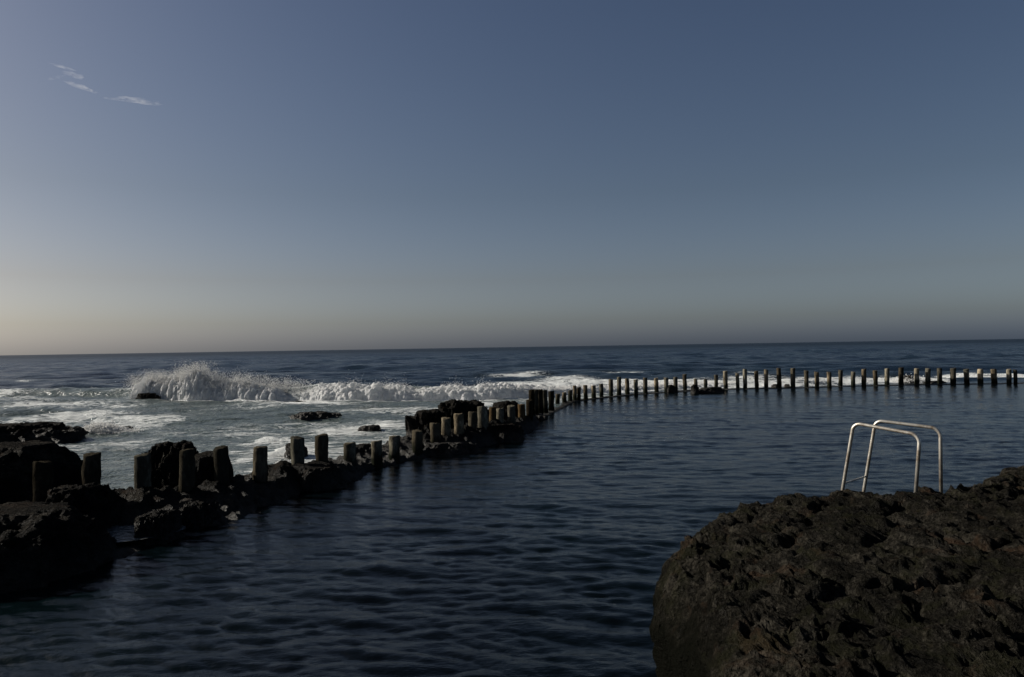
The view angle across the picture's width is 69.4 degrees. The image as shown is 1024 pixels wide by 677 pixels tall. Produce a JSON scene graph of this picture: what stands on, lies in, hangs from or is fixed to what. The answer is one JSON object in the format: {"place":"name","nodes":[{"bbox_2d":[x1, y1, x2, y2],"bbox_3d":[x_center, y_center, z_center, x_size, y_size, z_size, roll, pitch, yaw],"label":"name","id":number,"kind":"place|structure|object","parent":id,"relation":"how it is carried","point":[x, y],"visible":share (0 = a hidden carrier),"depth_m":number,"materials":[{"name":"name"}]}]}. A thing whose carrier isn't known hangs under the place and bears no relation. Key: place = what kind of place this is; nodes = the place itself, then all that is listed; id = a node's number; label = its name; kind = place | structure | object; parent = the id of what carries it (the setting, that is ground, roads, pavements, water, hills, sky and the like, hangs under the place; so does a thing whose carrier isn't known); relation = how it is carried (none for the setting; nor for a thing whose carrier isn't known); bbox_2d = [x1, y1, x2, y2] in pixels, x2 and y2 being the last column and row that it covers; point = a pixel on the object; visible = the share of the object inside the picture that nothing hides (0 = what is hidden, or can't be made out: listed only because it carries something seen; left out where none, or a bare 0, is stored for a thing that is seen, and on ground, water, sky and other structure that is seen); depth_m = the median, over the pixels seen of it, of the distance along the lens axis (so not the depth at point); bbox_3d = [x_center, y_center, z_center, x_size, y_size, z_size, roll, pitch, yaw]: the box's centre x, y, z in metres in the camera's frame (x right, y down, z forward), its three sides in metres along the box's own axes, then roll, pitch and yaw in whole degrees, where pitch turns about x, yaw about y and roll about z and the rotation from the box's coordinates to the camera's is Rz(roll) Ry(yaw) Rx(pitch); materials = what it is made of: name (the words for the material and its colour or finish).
{"place":"outdoors","nodes":[
{"label":"outdoors","id":0,"kind":"place"},
{"bbox_2d":[3,413,542,560],"bbox_3d":[-10.724,4.173,25.433,26.500,1.450,30.062,-1,-1,0],"label":"rocky reef","id":1,"kind":"object","parent":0,"point":[240,496],"visible":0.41,"depth_m":18.27},
{"bbox_2d":[0,440,82,503],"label":"lava boulder","id":2,"kind":"object","parent":1,"relation":"on","point":[17,459],"visible":0.23,"depth_m":17.05,"materials":[{"name":"stone"}]},
{"bbox_2d":[32,461,53,501],"bbox_3d":[-10.074,3.522,15.858,0.405,1.826,0.396,1,-1,-44],"label":"concrete post","id":3,"kind":"object","parent":1,"relation":"on","point":[43,477],"visible":0.54,"depth_m":15.72,"materials":[{"name":"concrete"}]},
{"bbox_2d":[0,501,118,592],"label":"lava boulder","id":4,"kind":"object","parent":1,"relation":"on","point":[42,544],"visible":0.52,"depth_m":12.64,"materials":[{"name":"stone"}]},
{"bbox_2d":[46,482,118,529],"bbox_3d":[-9.023,4.123,15.399,1.401,2.182,1.848,-1,-1,-17],"label":"lava rock","id":5,"kind":"object","parent":1,"relation":"on","point":[96,500],"visible":0.34,"depth_m":15.14,"materials":[{"name":"stone"}]},
{"bbox_2d":[81,452,100,484],"bbox_3d":[-9.313,3.411,16.362,0.393,1.780,0.395,0,0,6],"label":"concrete post","id":6,"kind":"object","parent":1,"relation":"on","point":[91,469],"visible":0.41,"depth_m":16.23,"materials":[{"name":"concrete"}]},
{"bbox_2d":[134,453,151,488],"bbox_3d":[-8.419,3.542,16.862,0.370,1.842,0.374,0,1,34],"label":"concrete post","id":7,"kind":"object","parent":1,"relation":"on","point":[142,470],"visible":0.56,"depth_m":16.72,"materials":[{"name":"concrete"}]},
{"bbox_2d":[107,525,185,541],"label":"tide pool","id":8,"kind":"structure","parent":1,"relation":"on","point":[122,533],"depth_m":15.09,"materials":[{"name":"blue liquid"}]},
{"bbox_2d":[131,509,185,544],"bbox_3d":[-7.240,4.265,15.185,0.982,1.504,1.237,-1,-1,0],"label":"lava rock","id":9,"kind":"object","parent":1,"relation":"on","point":[159,526],"visible":0.48,"depth_m":14.82,"materials":[{"name":"stone"}]},
{"bbox_2d":[141,440,198,488],"bbox_3d":[-8.779,4.161,19.147,1.629,2.995,1.970,-1,-1,-26],"label":"lava rock","id":10,"kind":"object","parent":1,"relation":"on","point":[165,466],"visible":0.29,"depth_m":18.51,"materials":[{"name":"stone"}]},
{"bbox_2d":[179,448,195,491],"bbox_3d":[-7.725,3.532,17.564,0.375,1.834,0.381,-1,-1,34],"label":"concrete post","id":11,"kind":"object","parent":1,"relation":"on","point":[187,465],"visible":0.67,"depth_m":17.42,"materials":[{"name":"concrete"}]},
{"bbox_2d":[180,498,218,529],"bbox_3d":[-6.913,4.215,16.241,0.834,1.331,1.112,-1,-1,0],"label":"lava rock","id":12,"kind":"object","parent":1,"relation":"on","point":[195,514],"visible":0.48,"depth_m":16.00,"materials":[{"name":"stone"}]},
{"bbox_2d":[195,451,233,486],"bbox_3d":[-7.708,4.111,18.875,1.204,2.464,1.465,-1,-1,0],"label":"lava rock","id":13,"kind":"object","parent":1,"relation":"on","point":[204,469],"visible":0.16,"depth_m":18.36,"materials":[{"name":"stone"}]},
{"bbox_2d":[213,445,229,486],"bbox_3d":[-7.209,3.590,18.363,0.380,1.829,0.378,-2,-1,-25],"label":"concrete post","id":14,"kind":"object","parent":1,"relation":"on","point":[221,464],"visible":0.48,"depth_m":18.24,"materials":[{"name":"concrete"}]},
{"bbox_2d":[253,446,267,483],"bbox_3d":[-6.597,3.719,19.362,0.390,1.784,0.385,0,-1,-11],"label":"concrete post","id":15,"kind":"object","parent":1,"relation":"on","point":[260,465],"visible":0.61,"depth_m":19.22,"materials":[{"name":"concrete"}]},
{"bbox_2d":[284,443,307,458],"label":"lava rock","id":16,"kind":"object","parent":1,"relation":"on","point":[287,453],"visible":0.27,"depth_m":25.82,"materials":[{"name":"stone"}]},
{"bbox_2d":[291,461,347,491],"bbox_3d":[-5.597,4.611,20.512,2.543,2.312,1.785,-1,-1,0],"label":"lava rock","id":17,"kind":"object","parent":1,"relation":"on","point":[315,476],"visible":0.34,"depth_m":20.06,"materials":[{"name":"stone"}]},
{"bbox_2d":[290,436,304,464],"bbox_3d":[-5.989,3.591,20.665,0.404,1.727,0.391,0,-1,-8],"label":"concrete post","id":18,"kind":"object","parent":17,"relation":"on","point":[297,445],"visible":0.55,"depth_m":20.52,"materials":[{"name":"concrete"}]},
{"bbox_2d":[315,433,328,462],"bbox_3d":[-5.590,3.766,21.756,0.413,1.906,0.406,-2,0,33],"label":"concrete post","id":19,"kind":"object","parent":1,"relation":"on","point":[321,446],"visible":0.41,"depth_m":21.61,"materials":[{"name":"concrete"}]},
{"bbox_2d":[343,442,355,462],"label":"concrete post","id":20,"kind":"object","parent":1,"relation":"on","point":[349,449],"visible":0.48,"depth_m":22.51,"materials":[{"name":"concrete"}]},
{"bbox_2d":[356,443,371,454],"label":"lava rock","id":21,"kind":"object","parent":1,"relation":"on","point":[364,448],"visible":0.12,"depth_m":25.59,"materials":[{"name":"stone"}]},
{"bbox_2d":[371,440,382,467],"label":"concrete post","id":22,"kind":"object","parent":1,"relation":"on","point":[376,456],"visible":0.59,"depth_m":23.61,"materials":[{"name":"concrete"}]},
{"bbox_2d":[388,435,399,463],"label":"concrete post","id":23,"kind":"object","parent":1,"relation":"on","point":[394,446],"visible":0.62,"depth_m":24.52,"materials":[{"name":"concrete"}]},
{"bbox_2d":[412,429,422,455],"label":"concrete post","id":24,"kind":"object","parent":1,"relation":"on","point":[417,442],"visible":0.58,"depth_m":25.61,"materials":[{"name":"concrete"}]},
{"bbox_2d":[405,409,446,435],"bbox_3d":[-3.505,4.505,31.169,1.927,3.120,2.031,-1,-1,0],"label":"lava rock","id":25,"kind":"object","parent":1,"relation":"on","point":[421,420],"visible":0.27,"depth_m":30.64,"materials":[{"name":"stone"}]},
{"bbox_2d":[430,423,440,442],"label":"concrete post","id":26,"kind":"object","parent":1,"relation":"on","point":[435,436],"visible":0.48,"depth_m":26.83,"materials":[{"name":"concrete"}]},
{"bbox_2d":[441,417,450,437],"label":"concrete post","id":27,"kind":"object","parent":1,"relation":"on","point":[446,426],"visible":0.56,"depth_m":27.63,"materials":[{"name":"concrete"}]},
{"bbox_2d":[423,441,481,454],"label":"lava rock","id":28,"kind":"object","parent":1,"relation":"on","point":[451,448],"visible":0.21,"depth_m":26.43,"materials":[{"name":"stone"}]},
{"bbox_2d":[438,399,477,428],"bbox_3d":[-2.418,4.457,32.126,2.031,3.673,2.296,-1,-1,0],"label":"lava rock","id":29,"kind":"object","parent":1,"relation":"on","point":[450,408],"visible":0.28,"depth_m":31.72,"materials":[{"name":"stone"}]},
{"bbox_2d":[453,413,463,434],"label":"concrete post","id":30,"kind":"object","parent":1,"relation":"on","point":[458,423],"visible":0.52,"depth_m":28.20,"materials":[{"name":"concrete"}]},
{"bbox_2d":[468,411,476,428],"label":"concrete post","id":31,"kind":"object","parent":1,"relation":"on","point":[472,419],"visible":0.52,"depth_m":29.11,"materials":[{"name":"concrete"}]},
{"bbox_2d":[464,399,488,420],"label":"lava rock","id":32,"kind":"object","parent":1,"relation":"on","point":[476,403],"visible":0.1,"depth_m":32.65,"materials":[{"name":"stone"}]},
{"bbox_2d":[489,407,496,420],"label":"concrete post","id":33,"kind":"object","parent":1,"relation":"on","point":[492,413],"visible":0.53,"depth_m":30.85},
{"bbox_2d":[496,408,503,423],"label":"concrete post","id":34,"kind":"object","parent":1,"relation":"on","point":[500,414],"visible":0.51,"depth_m":31.42,"materials":[{"name":"concrete"}]},
{"bbox_2d":[493,400,517,419],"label":"lava rock","id":35,"kind":"object","parent":1,"relation":"on","point":[502,404],"visible":0.26,"depth_m":34.70,"materials":[{"name":"stone"}]},
{"bbox_2d":[487,423,524,442],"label":"lava rock","id":36,"kind":"object","parent":1,"relation":"on","point":[507,433],"visible":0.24,"depth_m":29.49,"materials":[{"name":"stone"}]},
{"bbox_2d":[477,406,488,429],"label":"concrete post","id":37,"kind":"object","parent":36,"relation":"on","point":[482,412],"visible":0.59,"depth_m":29.58,"materials":[{"name":"concrete"}]},
{"bbox_2d":[507,405,515,423],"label":"concrete post","id":38,"kind":"object","parent":1,"relation":"on","point":[511,418],"visible":0.54,"depth_m":32.42,"materials":[{"name":"concrete"}]},
{"bbox_2d":[535,415,547,419],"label":"lava rock","id":39,"kind":"object","parent":1,"relation":"on","point":[541,417],"visible":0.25,"depth_m":38.30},
{"bbox_2d":[0,384,1023,676],"bbox_3d":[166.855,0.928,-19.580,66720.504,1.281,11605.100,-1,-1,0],"label":"pool water","id":40,"kind":"structure","parent":0,"point":[548,546],"depth_m":14.10,"materials":[{"name":"liquid"}]},
{"bbox_2d":[0,339,1023,489],"bbox_3d":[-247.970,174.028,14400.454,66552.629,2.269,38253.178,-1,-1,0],"label":"sea","id":41,"kind":"structure","parent":0,"point":[73,390],"depth_m":95.76,"materials":[{"name":"liquid"}]},
{"bbox_2d":[0,421,88,443],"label":"lava rock","id":42,"kind":"object","parent":41,"relation":"in","point":[55,432],"visible":0.33,"depth_m":32.06,"materials":[{"name":"stone"}]},
{"bbox_2d":[83,418,143,433],"bbox_3d":[-20.036,4.224,35.972,4.169,0.732,2.595,-1,-1,0],"label":"wave splash","id":43,"kind":"object","parent":41,"relation":"on","point":[99,427],"visible":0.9,"depth_m":35.62,"materials":[{"name":"liquid"}]},
{"bbox_2d":[136,393,160,398],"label":"lava rock","id":44,"kind":"object","parent":41,"relation":"in","point":[147,396],"visible":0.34,"depth_m":55.53,"materials":[{"name":"stone"}]},
{"bbox_2d":[115,359,319,400],"bbox_3d":[-22.467,3.207,56.669,16.692,3.525,4.999,-1,-1,9],"label":"wave splash","id":45,"kind":"object","parent":41,"relation":"on","point":[194,384],"visible":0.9,"depth_m":55.83,"materials":[{"name":"liquid"}]},
{"bbox_2d":[289,411,341,420],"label":"lava rock","id":46,"kind":"object","parent":41,"relation":"in","point":[309,416],"visible":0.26,"depth_m":40.01,"materials":[{"name":"stone"}]},
{"bbox_2d":[358,425,381,431],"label":"lava rock","id":47,"kind":"object","parent":41,"relation":"in","point":[376,428],"visible":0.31,"depth_m":34.16,"materials":[{"name":"stone"}]},
{"bbox_2d":[292,375,735,400],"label":"breaking wave","id":48,"kind":"object","parent":41,"relation":"on","point":[353,390],"visible":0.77,"depth_m":54.16,"materials":[{"name":"liquid"}]},
{"bbox_2d":[667,385,675,392],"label":"lava rock","id":49,"kind":"object","parent":41,"relation":"in","point":[671,388],"visible":0.51,"depth_m":58.16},
{"bbox_2d":[891,374,924,382],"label":"wave splash","id":50,"kind":"object","parent":41,"relation":"on","point":[920,379],"visible":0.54,"depth_m":67.50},
{"bbox_2d":[904,375,913,382],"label":"lava rock","id":51,"kind":"object","parent":41,"relation":"in","point":[909,377],"visible":0.35,"depth_m":67.56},
{"bbox_2d":[923,380,945,383],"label":"lava rock","id":52,"kind":"object","parent":41,"relation":"in","point":[934,382],"visible":0.16,"depth_m":66.05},
{"bbox_2d":[0,0,1023,354],"label":"sky","id":53,"kind":"structure","parent":0,"point":[177,176],"materials":[{"name":"blue"}]},
{"bbox_2d":[538,382,1023,420],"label":"pool wall","id":54,"kind":"structure","parent":0,"point":[562,406],"depth_m":59.21,"materials":[{"name":"concrete"}]},
{"bbox_2d":[518,404,525,419],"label":"concrete post","id":55,"kind":"object","parent":54,"relation":"on","point":[521,411],"visible":0.46,"depth_m":34.02,"materials":[{"name":"concrete"}]},
{"bbox_2d":[526,399,532,421],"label":"concrete post","id":56,"kind":"object","parent":54,"relation":"on","point":[529,407],"visible":0.53,"depth_m":35.81,"materials":[{"name":"concrete"}]},
{"bbox_2d":[529,389,534,415],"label":"concrete post","id":57,"kind":"object","parent":54,"relation":"on","point":[531,393],"visible":0.45,"depth_m":38.06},
{"bbox_2d":[534,389,538,414],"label":"concrete post","id":58,"kind":"object","parent":54,"relation":"on","point":[536,400],"visible":0.34,"depth_m":39.41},
{"bbox_2d":[538,389,543,413],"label":"concrete post","id":59,"kind":"object","parent":54,"relation":"on","point":[540,400],"visible":0.55,"depth_m":40.41,"materials":[{"name":"concrete"}]},
{"bbox_2d":[543,390,547,412],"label":"concrete post","id":60,"kind":"object","parent":54,"relation":"on","point":[545,403],"visible":0.42,"depth_m":41.61,"materials":[{"name":"concrete"}]},
{"bbox_2d":[548,391,553,410],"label":"concrete post","id":61,"kind":"object","parent":54,"relation":"on","point":[551,400],"visible":0.56,"depth_m":43.01,"materials":[{"name":"concrete"}]},
{"bbox_2d":[555,394,559,403],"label":"concrete post","id":62,"kind":"object","parent":54,"relation":"on","point":[557,398],"visible":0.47,"depth_m":48.03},
{"bbox_2d":[562,392,566,402],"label":"concrete post","id":63,"kind":"object","parent":54,"relation":"on","point":[564,397],"visible":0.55,"depth_m":48.99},
{"bbox_2d":[568,390,572,400],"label":"concrete post","id":64,"kind":"object","parent":54,"relation":"on","point":[570,395],"visible":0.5,"depth_m":50.45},
{"bbox_2d":[573,385,576,399],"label":"concrete post","id":65,"kind":"object","parent":54,"relation":"on","point":[574,392],"visible":0.6,"depth_m":50.93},
{"bbox_2d":[577,387,580,399],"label":"concrete post","id":66,"kind":"object","parent":54,"relation":"on","point":[578,393],"visible":0.52,"depth_m":51.10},
{"bbox_2d":[583,385,587,399],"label":"concrete post","id":67,"kind":"object","parent":54,"relation":"on","point":[585,389],"visible":0.66,"depth_m":51.81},
{"bbox_2d":[591,385,595,397],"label":"concrete post","id":68,"kind":"object","parent":54,"relation":"on","point":[593,390],"visible":0.64,"depth_m":52.91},
{"bbox_2d":[599,384,603,396],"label":"concrete post","id":69,"kind":"object","parent":54,"relation":"on","point":[601,390],"visible":0.62,"depth_m":53.66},
{"bbox_2d":[609,379,612,395],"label":"concrete post","id":70,"kind":"object","parent":54,"relation":"on","point":[610,387],"visible":0.62,"depth_m":54.84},
{"bbox_2d":[617,377,620,394],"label":"concrete post","id":71,"kind":"object","parent":54,"relation":"on","point":[618,385],"visible":0.66,"depth_m":55.60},
{"bbox_2d":[625,378,629,393],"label":"concrete post","id":72,"kind":"object","parent":54,"relation":"on","point":[627,390],"visible":0.66,"depth_m":56.13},
{"bbox_2d":[633,379,637,394],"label":"concrete post","id":73,"kind":"object","parent":54,"relation":"on","point":[635,386],"visible":0.66,"depth_m":56.27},
{"bbox_2d":[643,378,647,393],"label":"concrete post","id":74,"kind":"object","parent":54,"relation":"on","point":[645,387],"visible":0.66,"depth_m":57.05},
{"bbox_2d":[654,378,658,391],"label":"concrete post","id":75,"kind":"object","parent":54,"relation":"on","point":[656,387],"visible":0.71,"depth_m":58.08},
{"bbox_2d":[664,378,668,391],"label":"concrete post","id":76,"kind":"object","parent":54,"relation":"on","point":[666,381],"visible":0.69,"depth_m":58.40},
{"bbox_2d":[673,377,677,391],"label":"concrete post","id":77,"kind":"object","parent":54,"relation":"on","point":[675,381],"visible":0.59,"depth_m":58.86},
{"bbox_2d":[682,374,686,389],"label":"concrete post","id":78,"kind":"object","parent":54,"relation":"on","point":[684,381],"visible":0.64,"depth_m":59.93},
{"bbox_2d":[690,384,698,393],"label":"lava rock","id":79,"kind":"object","parent":54,"relation":"on","point":[694,389],"visible":0.66,"depth_m":56.27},
{"bbox_2d":[699,387,724,393],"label":"lava rock","id":80,"kind":"object","parent":54,"relation":"on","point":[709,390],"visible":0.49,"depth_m":56.69,"materials":[{"name":"stone"}]},
{"bbox_2d":[714,375,717,386],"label":"concrete post","id":81,"kind":"object","parent":54,"relation":"on","point":[715,380],"visible":0.59,"depth_m":61.52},
{"bbox_2d":[723,371,727,388],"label":"concrete post","id":82,"kind":"object","parent":54,"relation":"on","point":[725,378],"visible":0.65,"depth_m":61.67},
{"bbox_2d":[735,373,739,387],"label":"concrete post","id":83,"kind":"object","parent":54,"relation":"on","point":[737,380],"visible":0.63,"depth_m":61.65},
{"bbox_2d":[743,369,746,387],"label":"concrete post","id":84,"kind":"object","parent":54,"relation":"on","point":[744,378],"visible":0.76,"depth_m":61.46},
{"bbox_2d":[754,371,758,387],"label":"concrete post","id":85,"kind":"object","parent":54,"relation":"on","point":[756,376],"visible":0.74,"depth_m":61.47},
{"bbox_2d":[764,369,767,387],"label":"concrete post","id":86,"kind":"object","parent":54,"relation":"on","point":[765,378],"visible":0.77,"depth_m":61.48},
{"bbox_2d":[776,368,781,387],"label":"concrete post","id":87,"kind":"object","parent":54,"relation":"on","point":[779,382],"visible":0.68,"depth_m":61.39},
{"bbox_2d":[790,368,794,387],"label":"concrete post","id":88,"kind":"object","parent":54,"relation":"on","point":[792,381],"visible":0.7,"depth_m":61.32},
{"bbox_2d":[804,370,808,386],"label":"concrete post","id":89,"kind":"object","parent":54,"relation":"on","point":[806,378],"visible":0.67,"depth_m":61.63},
{"bbox_2d":[814,372,818,387],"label":"concrete post","id":90,"kind":"object","parent":54,"relation":"on","point":[816,375],"visible":0.62,"depth_m":61.72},
{"bbox_2d":[827,372,831,386],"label":"concrete post","id":91,"kind":"object","parent":54,"relation":"on","point":[829,379],"visible":0.68,"depth_m":61.95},
{"bbox_2d":[838,370,842,385],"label":"concrete post","id":92,"kind":"object","parent":54,"relation":"on","point":[840,377],"visible":0.63,"depth_m":62.49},
{"bbox_2d":[851,372,855,385],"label":"concrete post","id":93,"kind":"object","parent":54,"relation":"on","point":[853,374],"visible":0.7,"depth_m":62.58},
{"bbox_2d":[861,369,866,385],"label":"concrete post","id":94,"kind":"object","parent":54,"relation":"on","point":[864,377],"visible":0.74,"depth_m":62.44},
{"bbox_2d":[873,370,877,384],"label":"concrete post","id":95,"kind":"object","parent":54,"relation":"on","point":[875,379],"visible":0.66,"depth_m":62.77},
{"bbox_2d":[884,368,889,384],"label":"concrete post","id":96,"kind":"object","parent":54,"relation":"on","point":[887,376],"visible":0.67,"depth_m":63.00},
{"bbox_2d":[898,367,903,384],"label":"concrete post","id":97,"kind":"object","parent":54,"relation":"on","point":[900,375],"visible":0.68,"depth_m":63.02,"materials":[{"name":"concrete"}]},
{"bbox_2d":[914,368,919,384],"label":"concrete post","id":98,"kind":"object","parent":54,"relation":"on","point":[916,376],"visible":0.71,"depth_m":63.01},
{"bbox_2d":[925,368,930,383],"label":"concrete post","id":99,"kind":"object","parent":54,"relation":"on","point":[927,375],"visible":0.69,"depth_m":63.00,"materials":[{"name":"concrete"}]},
{"bbox_2d":[937,368,941,383],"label":"concrete post","id":100,"kind":"object","parent":54,"relation":"on","point":[939,375],"visible":0.62,"depth_m":63.12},
{"bbox_2d":[950,368,955,384],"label":"concrete post","id":101,"kind":"object","parent":54,"relation":"on","point":[952,376],"visible":0.7,"depth_m":62.75,"materials":[{"name":"concrete"}]},
{"bbox_2d":[963,369,969,384],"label":"concrete post","id":102,"kind":"object","parent":54,"relation":"on","point":[966,376],"visible":0.62,"depth_m":62.60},
{"bbox_2d":[977,369,983,383],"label":"concrete post","id":103,"kind":"object","parent":54,"relation":"on","point":[980,372],"visible":0.63,"depth_m":62.53,"materials":[{"name":"concrete"}]},
{"bbox_2d":[990,369,997,383],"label":"concrete post","id":104,"kind":"object","parent":54,"relation":"on","point":[994,376],"visible":0.73,"depth_m":62.45,"materials":[{"name":"concrete"}]},
{"bbox_2d":[1006,369,1011,383],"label":"concrete post","id":105,"kind":"object","parent":54,"relation":"on","point":[1009,376],"visible":0.61,"depth_m":62.27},
{"bbox_2d":[1013,369,1017,383],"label":"concrete post","id":106,"kind":"object","parent":54,"relation":"on","point":[1015,377],"visible":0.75,"depth_m":62.14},
{"bbox_2d":[649,465,1023,676],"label":"rocky ground","id":107,"kind":"structure","parent":0,"point":[924,581],"depth_m":5.58,"materials":[{"name":"stone"}]},
{"bbox_2d":[841,420,942,492],"bbox_3d":[4.392,2.872,9.127,0.770,3.735,1.512,0,-1,-42],"label":"pool ladder","id":108,"kind":"object","parent":107,"relation":"on","point":[874,426],"visible":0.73,"depth_m":8.87,"materials":[{"name":"silver metal"}]}
]}

